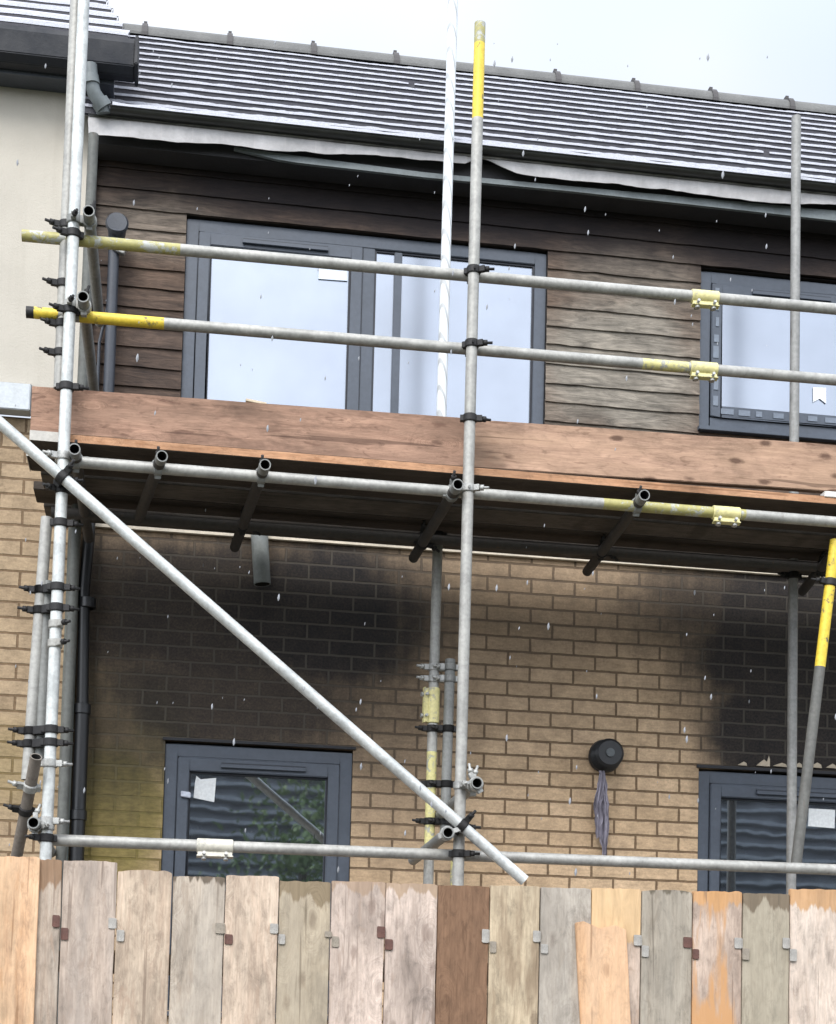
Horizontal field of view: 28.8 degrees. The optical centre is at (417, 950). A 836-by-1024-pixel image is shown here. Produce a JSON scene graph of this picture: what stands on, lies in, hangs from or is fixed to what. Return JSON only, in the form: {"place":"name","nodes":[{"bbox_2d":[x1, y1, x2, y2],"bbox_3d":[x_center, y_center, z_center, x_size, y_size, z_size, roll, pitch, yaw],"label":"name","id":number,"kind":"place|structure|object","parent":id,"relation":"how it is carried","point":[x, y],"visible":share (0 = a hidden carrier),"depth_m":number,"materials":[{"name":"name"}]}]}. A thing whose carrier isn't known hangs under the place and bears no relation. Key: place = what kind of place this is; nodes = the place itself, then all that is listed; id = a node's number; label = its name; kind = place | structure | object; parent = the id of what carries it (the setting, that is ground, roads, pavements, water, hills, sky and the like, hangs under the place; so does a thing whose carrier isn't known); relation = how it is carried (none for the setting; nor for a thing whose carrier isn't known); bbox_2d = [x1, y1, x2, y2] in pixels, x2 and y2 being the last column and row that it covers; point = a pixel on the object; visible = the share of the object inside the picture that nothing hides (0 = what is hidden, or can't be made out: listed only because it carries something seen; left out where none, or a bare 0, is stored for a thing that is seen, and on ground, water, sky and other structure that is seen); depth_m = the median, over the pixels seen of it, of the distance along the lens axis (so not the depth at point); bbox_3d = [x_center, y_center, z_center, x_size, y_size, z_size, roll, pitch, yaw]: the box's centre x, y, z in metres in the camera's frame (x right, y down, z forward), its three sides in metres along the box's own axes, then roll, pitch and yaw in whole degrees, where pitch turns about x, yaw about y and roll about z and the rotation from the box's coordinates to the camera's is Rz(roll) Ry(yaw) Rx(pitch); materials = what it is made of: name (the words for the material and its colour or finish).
{"place":"outdoors","nodes":[
{"label":"outdoors","id":0,"kind":"place"},
{"bbox_2d":[0,0,139,860],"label":"rendered house","id":1,"kind":"structure","parent":0,"point":[34,36],"depth_m":7.87,"materials":[{"name":"beige paint"}]},
{"bbox_2d":[0,0,835,1023],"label":"scaffold","id":2,"kind":"object","parent":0,"point":[40,730],"visible":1,"depth_m":6.99,"materials":[{"name":"metal"}]},
{"bbox_2d":[33,481,828,561],"bbox_3d":[0.771,-2.001,7.824,5.098,0.055,0.188,2,-4,-8],"label":"scaffold board","id":3,"kind":"object","parent":2,"relation":"on","point":[43,495],"visible":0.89,"depth_m":7.72,"materials":[{"name":"brown wood"}]},
{"bbox_2d":[26,454,835,533],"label":"scaffold board","id":4,"kind":"object","parent":2,"relation":"on","point":[33,465],"visible":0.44,"depth_m":7.33,"materials":[{"name":"metal"}]},
{"bbox_2d":[29,430,835,516],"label":"scaffold board","id":5,"kind":"object","parent":2,"relation":"on","point":[336,466],"visible":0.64,"depth_m":7.04,"materials":[{"name":"wood"}]},
{"bbox_2d":[30,386,463,465],"bbox_3d":[-0.702,-2.232,6.978,1.862,0.234,0.038,2,-4,-8],"label":"toe board","id":6,"kind":"object","parent":5,"relation":"on","point":[382,435],"visible":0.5,"depth_m":6.96,"materials":[{"name":"brown wood"}]},
{"bbox_2d":[246,398,266,403],"bbox_3d":[-0.694,-2.348,6.988,0.092,0.020,0.024,2,-4,-14],"label":"wood scrap","id":7,"kind":"object","parent":6,"relation":"on","point":[251,401],"visible":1,"depth_m":6.97,"materials":[{"name":"beige wood"}]},
{"bbox_2d":[474,421,835,492],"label":"toe board","id":8,"kind":"object","parent":5,"relation":"on","point":[699,460],"visible":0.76,"depth_m":7.22,"materials":[{"name":"brown wood"}]},
{"bbox_2d":[821,491,835,497],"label":"packing piece","id":9,"kind":"object","parent":5,"relation":"on","point":[829,494],"visible":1,"depth_m":7.25,"materials":[{"name":"white wood"}]},
{"bbox_2d":[44,503,825,576],"bbox_3d":[0.754,-1.980,8.034,5.068,0.055,0.188,2,-4,-8],"label":"scaffold board","id":10,"kind":"object","parent":2,"relation":"on","point":[47,507],"visible":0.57,"depth_m":7.95,"materials":[{"name":"brown wood"}]},
{"bbox_2d":[41,471,835,548],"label":"scaffold board","id":11,"kind":"object","parent":2,"relation":"on","point":[356,504],"visible":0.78,"depth_m":7.49,"materials":[{"name":"brown wood"}]},
{"bbox_2d":[0,856,835,1023],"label":"board fence","id":12,"kind":"object","parent":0,"point":[712,957],"visible":1,"depth_m":5.62,"materials":[{"name":"brown wood"}]},
{"bbox_2d":[575,921,630,1023],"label":"loose plank","id":13,"kind":"object","parent":12,"relation":"attached to","point":[602,975],"visible":1,"depth_m":5.71,"materials":[{"name":"beige wood"}]},
{"bbox_2d":[1,0,835,417],"label":"sky","id":14,"kind":"structure","parent":0,"point":[661,42],"materials":[{"name":"white"}]},
{"bbox_2d":[9,41,835,875],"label":"falling sleet","id":15,"kind":"object","parent":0,"point":[449,585],"visible":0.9,"depth_m":6.59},
{"bbox_2d":[68,21,835,1023],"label":"terraced house","id":16,"kind":"structure","parent":0,"point":[246,143],"depth_m":8.26,"materials":[{"name":"beige brick"}]},
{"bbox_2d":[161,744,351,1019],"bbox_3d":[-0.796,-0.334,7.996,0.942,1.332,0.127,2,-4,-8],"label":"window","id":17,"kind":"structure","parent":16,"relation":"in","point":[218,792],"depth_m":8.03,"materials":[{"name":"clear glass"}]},
{"bbox_2d":[181,219,545,423],"bbox_3d":[-0.261,-2.986,8.242,1.862,1.281,0.127,2,-4,-8],"label":"window","id":18,"kind":"structure","parent":16,"relation":"in","point":[284,372],"depth_m":8.24,"materials":[{"name":"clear glass"}]},
{"bbox_2d":[593,770,608,854],"bbox_3d":[0.925,-0.685,8.195,0.100,0.435,0.056,4,-5,-36],"label":"rag","id":19,"kind":"object","parent":16,"relation":"hanging from","point":[601,806],"visible":0.99,"depth_m":8.19,"materials":[{"name":"grey fabric"}]},
{"bbox_2d":[697,272,835,442],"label":"window","id":20,"kind":"structure","parent":16,"relation":"in","point":[727,405],"depth_m":8.57,"materials":[{"name":"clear glass"}]},
{"bbox_2d":[697,771,835,893],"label":"window","id":21,"kind":"structure","parent":16,"relation":"in","point":[748,822],"depth_m":8.41,"materials":[{"name":"grey glass"}]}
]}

